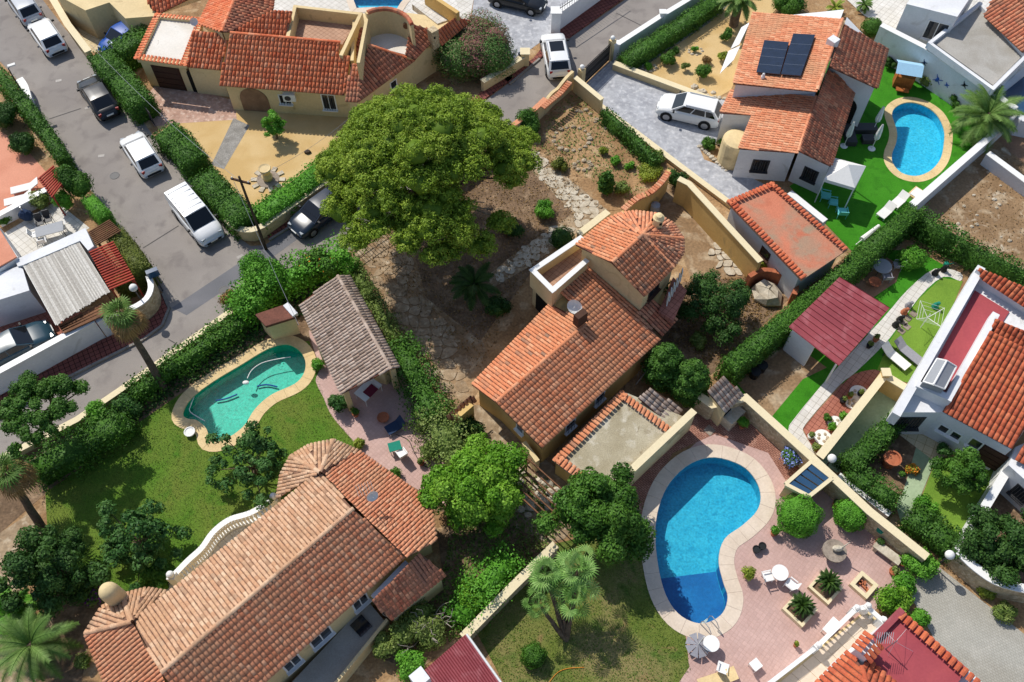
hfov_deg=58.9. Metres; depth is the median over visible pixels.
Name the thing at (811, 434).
plant pot
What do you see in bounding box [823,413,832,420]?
shrub
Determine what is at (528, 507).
rock
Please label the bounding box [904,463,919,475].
shrub
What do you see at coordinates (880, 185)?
lawn
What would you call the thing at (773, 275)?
round wall
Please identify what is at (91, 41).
driveway
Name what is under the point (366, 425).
patio
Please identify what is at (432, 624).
dead branches
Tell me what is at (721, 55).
shrub
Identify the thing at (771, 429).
boundary wall
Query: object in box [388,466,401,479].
shrub
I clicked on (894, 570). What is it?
plant pot
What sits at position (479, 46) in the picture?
shrub
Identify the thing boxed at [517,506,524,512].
rock
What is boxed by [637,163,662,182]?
shrub
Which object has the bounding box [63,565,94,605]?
shrub
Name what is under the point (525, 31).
driveway
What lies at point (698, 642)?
parasol
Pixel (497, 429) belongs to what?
yard
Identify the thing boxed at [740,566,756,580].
plant pot
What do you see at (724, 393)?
barbecue hut
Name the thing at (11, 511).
planting bed
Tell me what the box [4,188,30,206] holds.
sun lounger
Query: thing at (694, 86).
rock
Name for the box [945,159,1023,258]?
weeds
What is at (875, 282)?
fire bowl
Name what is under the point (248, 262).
shrub
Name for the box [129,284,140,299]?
garden lamp
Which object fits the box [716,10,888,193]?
villa
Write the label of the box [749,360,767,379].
black bins
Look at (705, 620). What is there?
pool ladder
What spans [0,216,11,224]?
shrub
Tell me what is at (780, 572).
garden table
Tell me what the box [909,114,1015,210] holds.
boundary wall
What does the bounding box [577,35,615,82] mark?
driveway gate
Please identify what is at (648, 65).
shrub
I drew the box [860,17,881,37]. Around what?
shrub
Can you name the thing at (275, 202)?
hedge
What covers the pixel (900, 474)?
plant pot
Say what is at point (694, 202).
boundary wall
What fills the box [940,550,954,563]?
garden lamp
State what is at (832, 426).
shrub
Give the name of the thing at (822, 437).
flower bed
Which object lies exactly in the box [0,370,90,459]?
tree
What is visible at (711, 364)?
yard
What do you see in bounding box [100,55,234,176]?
cable
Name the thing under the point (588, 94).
boundary wall
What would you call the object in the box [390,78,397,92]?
window
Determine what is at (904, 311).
garden figure
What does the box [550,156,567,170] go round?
shrub
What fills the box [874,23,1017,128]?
boundary wall
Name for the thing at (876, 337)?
plant pot
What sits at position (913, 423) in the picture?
window
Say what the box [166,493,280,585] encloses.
balustrade
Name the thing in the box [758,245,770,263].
window
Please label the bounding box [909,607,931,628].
shrub
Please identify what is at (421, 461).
plant pot
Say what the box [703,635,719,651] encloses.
garden table
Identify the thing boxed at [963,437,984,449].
window
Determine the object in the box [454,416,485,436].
shrub
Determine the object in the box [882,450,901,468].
plant pot
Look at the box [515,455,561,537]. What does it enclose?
slat pergola
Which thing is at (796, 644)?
plant pot
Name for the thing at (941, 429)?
window
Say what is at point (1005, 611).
shrub
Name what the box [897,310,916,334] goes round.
stepping stones
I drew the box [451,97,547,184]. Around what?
boundary wall
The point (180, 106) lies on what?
driveway
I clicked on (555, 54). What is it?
parked car
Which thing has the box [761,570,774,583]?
garden chair
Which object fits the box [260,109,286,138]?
tree
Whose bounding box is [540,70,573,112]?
boundary wall
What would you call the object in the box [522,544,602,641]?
palm tree
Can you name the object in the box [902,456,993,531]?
lawn
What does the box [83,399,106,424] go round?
shrub
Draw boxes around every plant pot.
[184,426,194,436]
[350,407,359,417]
[417,457,424,465]
[737,416,749,428]
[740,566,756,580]
[753,545,760,552]
[758,542,766,549]
[770,525,780,536]
[793,640,799,647]
[808,431,815,439]
[832,499,839,508]
[840,395,847,403]
[846,391,853,398]
[857,389,864,395]
[866,340,873,348]
[873,334,880,341]
[875,537,884,544]
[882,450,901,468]
[889,565,899,575]
[896,470,905,478]
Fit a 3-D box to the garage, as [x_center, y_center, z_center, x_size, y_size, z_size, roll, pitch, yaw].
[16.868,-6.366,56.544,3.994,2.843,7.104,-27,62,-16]
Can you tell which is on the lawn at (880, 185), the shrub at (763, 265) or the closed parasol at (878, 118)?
the closed parasol at (878, 118)
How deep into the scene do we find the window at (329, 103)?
63.05 m
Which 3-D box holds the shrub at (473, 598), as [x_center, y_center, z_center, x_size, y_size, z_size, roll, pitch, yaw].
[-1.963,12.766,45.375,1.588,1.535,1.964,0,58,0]
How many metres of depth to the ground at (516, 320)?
55.88 m
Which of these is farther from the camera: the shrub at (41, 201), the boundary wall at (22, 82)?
the boundary wall at (22, 82)
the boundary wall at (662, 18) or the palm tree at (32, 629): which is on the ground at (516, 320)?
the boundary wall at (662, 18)
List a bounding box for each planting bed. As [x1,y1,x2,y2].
[0,278,464,531]
[36,569,104,681]
[373,519,548,665]
[532,91,663,210]
[864,435,915,494]
[980,493,1023,583]
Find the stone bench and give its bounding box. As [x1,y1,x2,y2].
[872,542,901,565]
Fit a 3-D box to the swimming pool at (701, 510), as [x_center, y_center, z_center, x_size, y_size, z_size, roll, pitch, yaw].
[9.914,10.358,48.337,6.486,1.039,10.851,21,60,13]
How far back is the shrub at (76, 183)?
58.36 m
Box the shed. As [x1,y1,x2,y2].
[409,633,501,681]
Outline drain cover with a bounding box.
[704,425,715,435]
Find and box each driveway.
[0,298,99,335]
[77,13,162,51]
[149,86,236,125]
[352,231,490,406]
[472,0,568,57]
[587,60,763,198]
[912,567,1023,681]
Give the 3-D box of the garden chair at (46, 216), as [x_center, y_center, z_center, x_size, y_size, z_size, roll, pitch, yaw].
[-30.064,-7.961,58.686,0.530,0.900,0.640,-18,60,-11]
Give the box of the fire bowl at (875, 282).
[869,277,881,286]
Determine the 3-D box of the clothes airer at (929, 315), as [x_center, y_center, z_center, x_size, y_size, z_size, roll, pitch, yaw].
[24.665,-1.216,54.079,1.440,1.566,1.440,19,60,11]
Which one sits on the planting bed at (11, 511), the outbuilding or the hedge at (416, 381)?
the hedge at (416, 381)
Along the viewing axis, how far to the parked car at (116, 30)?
66.98 m
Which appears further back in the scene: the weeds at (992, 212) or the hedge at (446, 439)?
the weeds at (992, 212)
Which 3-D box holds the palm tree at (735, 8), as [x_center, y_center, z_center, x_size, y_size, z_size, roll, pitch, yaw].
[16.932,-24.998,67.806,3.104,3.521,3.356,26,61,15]
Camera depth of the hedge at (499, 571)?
45.29 m
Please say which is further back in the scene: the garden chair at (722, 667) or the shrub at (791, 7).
the shrub at (791, 7)
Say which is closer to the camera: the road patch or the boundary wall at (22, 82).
the road patch
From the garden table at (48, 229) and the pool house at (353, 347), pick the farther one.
the garden table at (48, 229)
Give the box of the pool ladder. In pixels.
[700,615,718,634]
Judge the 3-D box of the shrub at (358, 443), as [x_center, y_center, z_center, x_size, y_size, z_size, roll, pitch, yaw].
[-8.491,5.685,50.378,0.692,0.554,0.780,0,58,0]
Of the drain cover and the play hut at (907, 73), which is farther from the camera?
the play hut at (907, 73)
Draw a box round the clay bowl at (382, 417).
[377,412,388,422]
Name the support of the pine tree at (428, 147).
on the yard at (480, 318)
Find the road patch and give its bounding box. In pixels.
[172,229,298,314]
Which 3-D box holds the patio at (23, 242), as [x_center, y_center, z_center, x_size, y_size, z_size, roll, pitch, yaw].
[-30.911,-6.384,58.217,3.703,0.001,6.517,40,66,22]
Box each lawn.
[45,341,356,592]
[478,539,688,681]
[735,250,955,430]
[790,61,976,249]
[877,278,962,381]
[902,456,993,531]
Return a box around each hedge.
[0,64,79,170]
[22,397,146,492]
[79,193,120,231]
[86,44,162,125]
[106,225,161,293]
[107,23,147,71]
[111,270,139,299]
[122,311,262,405]
[150,120,211,181]
[188,165,259,240]
[215,229,364,336]
[247,147,327,234]
[342,255,409,351]
[384,327,461,435]
[407,398,481,466]
[439,534,531,636]
[598,106,663,167]
[616,0,725,68]
[713,202,925,385]
[832,412,906,477]
[841,460,908,516]
[895,501,963,566]
[901,203,1023,285]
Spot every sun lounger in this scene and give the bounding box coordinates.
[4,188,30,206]
[10,177,37,195]
[384,415,404,435]
[697,666,738,681]
[876,200,896,220]
[881,341,910,370]
[892,190,910,209]
[894,336,921,365]
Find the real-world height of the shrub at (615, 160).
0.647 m
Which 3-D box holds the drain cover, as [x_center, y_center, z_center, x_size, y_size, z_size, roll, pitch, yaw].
[11.119,5.025,51.049,0.500,0.012,0.500,-38,65,-21]
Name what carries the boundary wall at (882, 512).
on the ground at (516, 320)
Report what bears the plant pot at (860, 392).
on the patio at (832, 406)
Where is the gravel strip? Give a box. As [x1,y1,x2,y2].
[637,5,727,69]
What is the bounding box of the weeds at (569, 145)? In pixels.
[537,95,645,201]
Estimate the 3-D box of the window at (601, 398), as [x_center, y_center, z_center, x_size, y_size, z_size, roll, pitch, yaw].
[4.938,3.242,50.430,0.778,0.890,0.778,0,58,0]
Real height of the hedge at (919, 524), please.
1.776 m
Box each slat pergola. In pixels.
[37,165,71,215]
[58,303,109,333]
[88,219,120,264]
[89,241,143,301]
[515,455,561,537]
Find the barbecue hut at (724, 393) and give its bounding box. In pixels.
[707,376,745,430]
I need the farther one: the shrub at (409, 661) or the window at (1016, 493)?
the window at (1016, 493)
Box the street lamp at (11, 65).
[7,62,24,94]
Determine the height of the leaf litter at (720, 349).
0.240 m
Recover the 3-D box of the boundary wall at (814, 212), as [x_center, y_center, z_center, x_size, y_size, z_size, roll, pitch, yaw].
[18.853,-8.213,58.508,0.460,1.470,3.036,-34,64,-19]
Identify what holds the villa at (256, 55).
on the ground at (516, 320)
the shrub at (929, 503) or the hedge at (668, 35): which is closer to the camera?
the shrub at (929, 503)
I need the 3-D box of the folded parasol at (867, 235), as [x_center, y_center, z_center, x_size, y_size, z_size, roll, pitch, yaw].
[22.864,-6.810,58.321,2.372,0.380,0.400,-36,65,-20]
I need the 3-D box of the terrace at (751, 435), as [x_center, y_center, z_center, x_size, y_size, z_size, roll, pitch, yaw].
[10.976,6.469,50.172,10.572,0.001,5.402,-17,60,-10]
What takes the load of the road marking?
on the road
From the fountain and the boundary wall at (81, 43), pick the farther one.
the boundary wall at (81, 43)
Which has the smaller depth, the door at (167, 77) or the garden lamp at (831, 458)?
the garden lamp at (831, 458)
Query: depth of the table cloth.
51.58 m
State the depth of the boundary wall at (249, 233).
58.24 m
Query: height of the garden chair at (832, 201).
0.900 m
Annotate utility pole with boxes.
[230,176,267,249]
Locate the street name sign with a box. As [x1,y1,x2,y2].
[145,267,162,290]
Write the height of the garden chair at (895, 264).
0.900 m
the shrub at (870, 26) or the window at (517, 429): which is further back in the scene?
the shrub at (870, 26)
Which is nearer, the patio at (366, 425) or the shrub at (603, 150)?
the patio at (366, 425)
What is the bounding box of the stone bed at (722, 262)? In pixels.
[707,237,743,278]
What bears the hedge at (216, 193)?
on the ground at (516, 320)
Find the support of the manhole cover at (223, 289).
on the road patch
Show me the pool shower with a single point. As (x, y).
(915, 191)
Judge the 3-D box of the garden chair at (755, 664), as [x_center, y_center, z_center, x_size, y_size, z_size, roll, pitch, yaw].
[11.752,15.709,43.896,0.640,0.900,0.480,-30,63,-17]
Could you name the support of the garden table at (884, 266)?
on the patio at (864, 285)
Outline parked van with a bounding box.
[164,181,223,246]
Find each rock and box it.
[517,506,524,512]
[524,512,532,517]
[525,499,534,504]
[525,504,534,510]
[533,491,542,498]
[540,497,549,503]
[546,488,554,495]
[691,83,697,88]
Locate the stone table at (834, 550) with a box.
[822,539,849,562]
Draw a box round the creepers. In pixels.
[14,282,326,478]
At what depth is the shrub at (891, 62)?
66.23 m
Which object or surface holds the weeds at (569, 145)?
on the planting bed at (589, 186)
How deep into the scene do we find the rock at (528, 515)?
48.27 m
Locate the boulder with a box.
[751,279,781,306]
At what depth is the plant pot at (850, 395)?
51.80 m
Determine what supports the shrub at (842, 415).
on the patio at (832, 406)
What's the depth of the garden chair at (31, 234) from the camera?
57.85 m
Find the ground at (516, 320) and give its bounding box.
[0,0,1023,681]
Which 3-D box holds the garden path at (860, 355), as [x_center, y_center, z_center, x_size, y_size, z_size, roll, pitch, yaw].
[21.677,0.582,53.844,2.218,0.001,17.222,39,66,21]
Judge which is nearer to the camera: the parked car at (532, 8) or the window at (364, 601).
the window at (364, 601)
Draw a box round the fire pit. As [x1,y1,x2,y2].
[848,571,878,599]
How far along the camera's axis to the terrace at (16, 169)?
61.45 m
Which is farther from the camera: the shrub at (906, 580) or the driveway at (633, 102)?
the driveway at (633, 102)
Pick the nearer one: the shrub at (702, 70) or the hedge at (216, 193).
the hedge at (216, 193)
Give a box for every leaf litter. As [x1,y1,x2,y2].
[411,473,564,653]
[667,276,782,364]
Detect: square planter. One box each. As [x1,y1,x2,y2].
[781,592,817,627]
[807,570,842,605]
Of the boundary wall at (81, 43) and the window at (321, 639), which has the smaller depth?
the window at (321, 639)
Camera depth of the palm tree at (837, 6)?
69.44 m
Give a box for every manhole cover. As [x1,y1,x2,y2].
[110,172,119,178]
[219,286,228,293]
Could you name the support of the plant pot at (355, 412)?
on the patio at (366, 425)
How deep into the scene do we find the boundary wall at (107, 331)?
53.57 m
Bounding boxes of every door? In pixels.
[151,65,186,90]
[978,445,1008,470]
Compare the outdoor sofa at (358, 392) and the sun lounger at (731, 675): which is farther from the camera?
the outdoor sofa at (358, 392)
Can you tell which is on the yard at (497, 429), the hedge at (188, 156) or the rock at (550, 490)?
the rock at (550, 490)
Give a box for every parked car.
[0,320,55,366]
[4,0,44,26]
[26,17,68,57]
[76,74,121,121]
[97,21,128,51]
[119,131,164,178]
[287,187,334,238]
[488,0,547,16]
[539,33,571,79]
[655,91,722,130]
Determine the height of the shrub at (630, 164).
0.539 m
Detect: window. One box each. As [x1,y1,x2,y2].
[277,94,293,106]
[283,654,305,675]
[310,626,335,652]
[320,94,338,111]
[352,592,371,614]
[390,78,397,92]
[513,424,523,437]
[564,417,577,436]
[593,391,606,408]
[647,283,660,302]
[749,159,769,173]
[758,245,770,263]
[799,166,818,185]
[895,417,926,431]
[920,20,950,41]
[933,423,950,437]
[946,430,962,443]
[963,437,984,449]
[1006,483,1023,506]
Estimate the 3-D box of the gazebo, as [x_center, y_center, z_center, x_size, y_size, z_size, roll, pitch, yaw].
[21.425,-10.429,58.961,2.084,3.050,2.325,24,61,14]
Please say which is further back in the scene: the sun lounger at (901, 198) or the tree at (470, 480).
the sun lounger at (901, 198)
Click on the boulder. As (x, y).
(767, 293)
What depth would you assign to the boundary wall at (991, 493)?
47.59 m
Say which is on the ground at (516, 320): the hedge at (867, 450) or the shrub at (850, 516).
the hedge at (867, 450)
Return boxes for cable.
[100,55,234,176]
[234,182,298,324]
[249,103,365,180]
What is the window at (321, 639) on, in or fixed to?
in the villa at (307, 574)
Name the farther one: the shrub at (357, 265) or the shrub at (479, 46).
the shrub at (479, 46)
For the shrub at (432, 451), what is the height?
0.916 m
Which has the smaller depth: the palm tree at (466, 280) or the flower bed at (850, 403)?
the flower bed at (850, 403)
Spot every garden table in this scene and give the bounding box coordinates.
[35,221,66,239]
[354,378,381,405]
[387,440,401,454]
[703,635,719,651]
[772,564,788,580]
[820,616,838,632]
[873,258,891,275]
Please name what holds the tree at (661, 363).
on the ground at (516, 320)
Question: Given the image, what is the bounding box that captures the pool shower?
[909,186,922,198]
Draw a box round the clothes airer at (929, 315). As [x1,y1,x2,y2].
[916,301,944,327]
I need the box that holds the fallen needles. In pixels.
[366,133,579,369]
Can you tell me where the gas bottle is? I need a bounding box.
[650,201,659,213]
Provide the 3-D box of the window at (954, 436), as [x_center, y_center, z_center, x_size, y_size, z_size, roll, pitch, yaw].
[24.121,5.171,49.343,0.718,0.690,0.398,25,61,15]
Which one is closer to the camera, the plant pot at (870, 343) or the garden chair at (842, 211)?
the plant pot at (870, 343)
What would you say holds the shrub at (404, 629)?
on the planting bed at (444, 535)
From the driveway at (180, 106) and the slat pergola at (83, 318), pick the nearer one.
the slat pergola at (83, 318)
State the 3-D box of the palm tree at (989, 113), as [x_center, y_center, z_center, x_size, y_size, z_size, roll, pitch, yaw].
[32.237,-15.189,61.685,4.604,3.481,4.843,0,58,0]
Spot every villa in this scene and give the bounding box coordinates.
[59,0,200,38]
[83,438,445,681]
[134,0,470,116]
[446,210,696,486]
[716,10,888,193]
[768,602,980,681]
[886,265,1023,470]
[896,0,1023,95]
[989,443,1023,511]
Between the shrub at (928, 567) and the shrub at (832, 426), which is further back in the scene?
the shrub at (832, 426)
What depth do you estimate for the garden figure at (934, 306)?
55.23 m
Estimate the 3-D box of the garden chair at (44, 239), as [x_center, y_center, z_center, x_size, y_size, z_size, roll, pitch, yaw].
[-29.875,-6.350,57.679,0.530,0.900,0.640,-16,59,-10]
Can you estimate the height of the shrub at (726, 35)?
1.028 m
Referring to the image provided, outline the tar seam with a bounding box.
[49,13,639,344]
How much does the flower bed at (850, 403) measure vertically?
0.179 m
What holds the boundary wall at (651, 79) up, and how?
on the driveway at (633, 102)
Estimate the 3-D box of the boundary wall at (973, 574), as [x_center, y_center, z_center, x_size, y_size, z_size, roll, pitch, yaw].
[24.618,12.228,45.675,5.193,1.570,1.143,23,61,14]
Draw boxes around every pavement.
[0,293,170,405]
[267,74,511,240]
[506,0,621,84]
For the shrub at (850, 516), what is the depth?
47.10 m
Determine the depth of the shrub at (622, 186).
59.90 m
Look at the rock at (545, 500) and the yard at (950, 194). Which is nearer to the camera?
the rock at (545, 500)
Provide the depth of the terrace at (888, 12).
70.27 m
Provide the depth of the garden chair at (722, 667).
43.82 m
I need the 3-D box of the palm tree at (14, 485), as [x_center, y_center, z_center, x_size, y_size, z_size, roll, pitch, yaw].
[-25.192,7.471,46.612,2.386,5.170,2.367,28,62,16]
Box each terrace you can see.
[0,131,55,210]
[162,505,270,597]
[273,0,472,19]
[631,414,799,514]
[654,434,908,681]
[848,0,1023,75]
[900,434,947,459]
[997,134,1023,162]
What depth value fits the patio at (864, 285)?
56.49 m
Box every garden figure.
[892,320,900,328]
[896,315,904,322]
[900,307,909,315]
[905,301,913,308]
[931,268,940,276]
[931,301,940,309]
[940,264,948,272]
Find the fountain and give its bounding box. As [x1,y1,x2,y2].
[251,164,285,192]
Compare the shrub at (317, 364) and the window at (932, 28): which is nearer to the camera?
the shrub at (317, 364)
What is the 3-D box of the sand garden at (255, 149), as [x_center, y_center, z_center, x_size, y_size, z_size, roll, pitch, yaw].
[-17.521,-14.712,63.429,12.698,0.001,10.948,39,66,21]
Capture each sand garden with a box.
[157,110,349,204]
[640,0,775,95]
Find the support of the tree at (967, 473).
on the lawn at (952, 503)
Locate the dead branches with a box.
[382,602,454,652]
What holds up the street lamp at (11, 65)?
on the ground at (516, 320)
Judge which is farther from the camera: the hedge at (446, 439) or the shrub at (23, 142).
the shrub at (23, 142)
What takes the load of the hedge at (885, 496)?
on the ground at (516, 320)
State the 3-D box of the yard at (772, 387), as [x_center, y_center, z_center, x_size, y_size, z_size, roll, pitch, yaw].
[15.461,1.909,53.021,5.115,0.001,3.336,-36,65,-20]
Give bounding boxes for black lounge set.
[843,123,877,145]
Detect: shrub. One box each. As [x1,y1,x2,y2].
[0,100,18,129]
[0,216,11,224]
[7,131,37,154]
[28,189,51,209]
[51,189,73,210]
[52,163,94,199]
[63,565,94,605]
[72,651,91,669]
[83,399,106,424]
[84,585,103,607]
[110,393,143,418]
[136,558,175,591]
[217,288,235,305]
[231,279,272,317]
[237,249,286,293]
[298,246,340,280]
[311,358,324,371]
[327,394,351,412]
[337,257,360,275]
[353,437,364,448]
[371,629,401,660]
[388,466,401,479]
[388,597,446,651]
[394,648,426,681]
[420,440,439,460]
[431,7,516,84]
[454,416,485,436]
[457,576,487,613]
[484,294,512,317]
[501,217,525,238]
[514,107,540,134]
[519,640,547,669]
[534,198,554,218]
[548,225,574,249]
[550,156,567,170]
[598,146,608,153]
[610,155,620,165]
[613,180,631,194]
[624,161,634,169]
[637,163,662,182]
[644,62,652,69]
[656,149,664,162]
[660,49,675,64]
[666,167,688,188]
[672,46,679,53]
[680,62,690,69]
[688,330,706,350]
[691,24,699,30]
[691,46,698,50]
[694,63,711,77]
[701,55,712,63]
[701,136,716,150]
[717,50,727,60]
[719,27,733,41]
[760,261,767,267]
[771,0,807,14]
[775,492,824,538]
[779,446,802,468]
[812,442,821,451]
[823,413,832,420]
[827,422,836,430]
[832,498,866,532]
[839,411,847,419]
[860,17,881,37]
[872,583,914,615]
[885,56,897,68]
[892,570,916,595]
[895,244,929,271]
[899,547,940,582]
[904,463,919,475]
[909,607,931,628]
[911,493,940,516]
[919,76,931,87]
[936,441,952,456]
[949,94,959,108]
[976,587,996,600]
[990,599,1018,625]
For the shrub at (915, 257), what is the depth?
56.21 m
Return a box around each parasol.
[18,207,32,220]
[685,632,708,657]
[840,121,854,148]
[855,224,879,244]
[868,124,883,150]
[874,106,884,126]
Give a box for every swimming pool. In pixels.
[172,336,315,451]
[346,0,409,11]
[641,444,775,638]
[884,97,952,181]
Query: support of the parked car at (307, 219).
on the road patch
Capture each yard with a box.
[414,156,572,340]
[465,405,571,542]
[649,184,724,279]
[662,277,787,374]
[738,344,826,415]
[821,391,895,472]
[919,140,1023,268]
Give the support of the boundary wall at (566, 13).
on the ground at (516, 320)
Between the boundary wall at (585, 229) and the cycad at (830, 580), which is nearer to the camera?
the cycad at (830, 580)
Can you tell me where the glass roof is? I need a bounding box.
[779,460,832,499]
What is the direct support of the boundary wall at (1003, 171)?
on the yard at (950, 194)
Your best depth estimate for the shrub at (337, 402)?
50.99 m
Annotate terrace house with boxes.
[0,228,19,272]
[0,228,107,326]
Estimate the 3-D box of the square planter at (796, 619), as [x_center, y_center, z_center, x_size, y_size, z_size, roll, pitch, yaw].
[14.447,13.526,45.596,1.260,0.310,1.260,-38,65,-21]
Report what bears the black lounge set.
on the lawn at (880, 185)
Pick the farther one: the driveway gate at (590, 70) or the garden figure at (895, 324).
the driveway gate at (590, 70)
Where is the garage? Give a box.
[726,181,847,298]
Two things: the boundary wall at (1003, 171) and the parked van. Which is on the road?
the parked van
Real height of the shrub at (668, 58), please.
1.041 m
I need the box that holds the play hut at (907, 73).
[892,60,923,92]
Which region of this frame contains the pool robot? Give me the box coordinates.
[189,357,289,420]
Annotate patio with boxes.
[5,203,88,256]
[309,330,446,502]
[803,370,879,452]
[832,257,899,296]
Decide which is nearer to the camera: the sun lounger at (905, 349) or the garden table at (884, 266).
the sun lounger at (905, 349)
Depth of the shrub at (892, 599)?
44.99 m
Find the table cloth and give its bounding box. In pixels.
[363,384,377,396]
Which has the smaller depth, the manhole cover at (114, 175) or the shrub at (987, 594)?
the shrub at (987, 594)
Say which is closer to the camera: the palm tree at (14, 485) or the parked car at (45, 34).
the palm tree at (14, 485)
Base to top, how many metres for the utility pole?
6.800 m
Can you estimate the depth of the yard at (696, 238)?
58.48 m
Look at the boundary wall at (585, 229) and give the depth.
57.69 m
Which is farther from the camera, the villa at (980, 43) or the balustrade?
the villa at (980, 43)
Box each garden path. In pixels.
[0,515,52,681]
[212,118,249,168]
[489,147,604,285]
[788,268,962,454]
[897,448,932,520]
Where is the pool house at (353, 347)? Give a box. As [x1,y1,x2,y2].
[255,274,399,410]
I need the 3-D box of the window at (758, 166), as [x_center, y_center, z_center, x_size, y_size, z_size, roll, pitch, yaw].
[16.383,-11.515,59.887,1.200,1.090,0.209,5,58,3]
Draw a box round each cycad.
[788,590,816,617]
[815,567,842,594]
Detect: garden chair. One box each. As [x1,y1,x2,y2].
[26,229,35,241]
[33,212,43,226]
[36,236,47,246]
[41,209,53,224]
[395,447,407,459]
[715,661,728,674]
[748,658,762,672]
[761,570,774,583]
[782,576,801,592]
[820,188,830,202]
[828,194,837,209]
[835,207,849,218]
[880,272,893,283]
[892,259,906,271]
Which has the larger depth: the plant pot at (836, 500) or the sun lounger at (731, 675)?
the plant pot at (836, 500)
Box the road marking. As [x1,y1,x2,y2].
[56,79,242,258]
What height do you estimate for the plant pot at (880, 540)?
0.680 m
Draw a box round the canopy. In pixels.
[783,277,889,382]
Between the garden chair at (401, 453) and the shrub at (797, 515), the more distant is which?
the garden chair at (401, 453)
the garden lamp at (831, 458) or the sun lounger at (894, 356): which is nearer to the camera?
the garden lamp at (831, 458)
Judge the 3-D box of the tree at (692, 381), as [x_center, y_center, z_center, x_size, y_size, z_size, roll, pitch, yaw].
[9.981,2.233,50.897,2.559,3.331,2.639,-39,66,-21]
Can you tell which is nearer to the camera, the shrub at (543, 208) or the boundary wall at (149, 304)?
the boundary wall at (149, 304)
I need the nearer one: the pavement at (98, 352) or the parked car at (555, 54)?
the pavement at (98, 352)
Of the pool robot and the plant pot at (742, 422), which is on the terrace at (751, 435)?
the plant pot at (742, 422)
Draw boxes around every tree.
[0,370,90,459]
[0,451,45,530]
[0,523,112,617]
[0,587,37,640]
[0,603,83,681]
[95,498,193,590]
[98,294,167,390]
[205,420,289,510]
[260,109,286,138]
[312,82,542,267]
[416,431,529,538]
[449,261,500,310]
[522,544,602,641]
[532,462,656,567]
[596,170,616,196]
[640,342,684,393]
[664,267,751,346]
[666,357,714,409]
[716,0,760,27]
[826,0,844,10]
[856,0,872,13]
[928,445,989,495]
[948,83,1023,153]
[949,502,1023,588]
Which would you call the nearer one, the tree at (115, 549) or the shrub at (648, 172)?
the tree at (115, 549)
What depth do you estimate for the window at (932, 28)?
64.57 m
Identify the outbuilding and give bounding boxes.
[1001,68,1023,137]
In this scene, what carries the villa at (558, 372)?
on the ground at (516, 320)
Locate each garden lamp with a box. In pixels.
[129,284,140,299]
[826,454,836,465]
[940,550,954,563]
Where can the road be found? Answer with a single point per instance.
(178, 256)
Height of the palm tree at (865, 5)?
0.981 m
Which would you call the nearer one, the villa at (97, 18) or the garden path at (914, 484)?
the garden path at (914, 484)
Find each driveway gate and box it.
[144,106,155,125]
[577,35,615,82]
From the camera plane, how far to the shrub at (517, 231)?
57.81 m
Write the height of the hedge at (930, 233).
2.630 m
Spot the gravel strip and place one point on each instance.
(703, 25)
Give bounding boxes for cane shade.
[23,242,114,325]
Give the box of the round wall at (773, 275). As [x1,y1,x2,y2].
[745,268,798,304]
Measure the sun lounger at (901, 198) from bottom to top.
0.680 m
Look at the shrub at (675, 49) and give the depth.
67.34 m
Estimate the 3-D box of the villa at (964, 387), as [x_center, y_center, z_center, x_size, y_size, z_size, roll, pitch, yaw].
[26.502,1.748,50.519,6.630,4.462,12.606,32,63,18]
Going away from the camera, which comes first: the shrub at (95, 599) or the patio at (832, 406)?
the shrub at (95, 599)
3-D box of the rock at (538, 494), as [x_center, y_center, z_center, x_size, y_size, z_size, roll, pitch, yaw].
[1.427,8.284,48.971,0.565,0.425,0.489,0,58,0]
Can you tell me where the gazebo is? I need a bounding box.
[814,158,865,207]
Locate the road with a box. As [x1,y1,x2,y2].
[0,0,681,453]
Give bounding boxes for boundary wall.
[0,188,52,226]
[0,251,348,464]
[0,321,105,394]
[16,77,34,105]
[50,0,91,63]
[95,318,112,336]
[103,276,160,333]
[224,179,328,240]
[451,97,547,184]
[460,541,558,638]
[480,48,529,90]
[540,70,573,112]
[550,0,599,33]
[573,76,603,113]
[576,209,610,236]
[602,105,730,208]
[612,61,711,96]
[613,0,704,59]
[621,169,670,211]
[673,176,762,276]
[693,393,929,561]
[787,191,827,225]
[816,368,906,459]
[838,473,891,518]
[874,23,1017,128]
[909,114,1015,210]
[945,551,1023,602]
[946,468,1007,560]
[980,151,1023,196]
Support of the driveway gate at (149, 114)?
on the driveway at (180, 106)
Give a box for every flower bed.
[814,429,830,445]
[827,416,842,426]
[845,398,856,408]
[849,385,866,401]
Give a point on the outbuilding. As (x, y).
(1013, 85)
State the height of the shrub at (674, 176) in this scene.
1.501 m
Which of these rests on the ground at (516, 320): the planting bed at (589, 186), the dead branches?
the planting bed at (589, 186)
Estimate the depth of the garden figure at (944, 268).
56.70 m
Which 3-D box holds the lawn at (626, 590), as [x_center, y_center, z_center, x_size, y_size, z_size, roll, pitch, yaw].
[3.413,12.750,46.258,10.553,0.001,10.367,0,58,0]

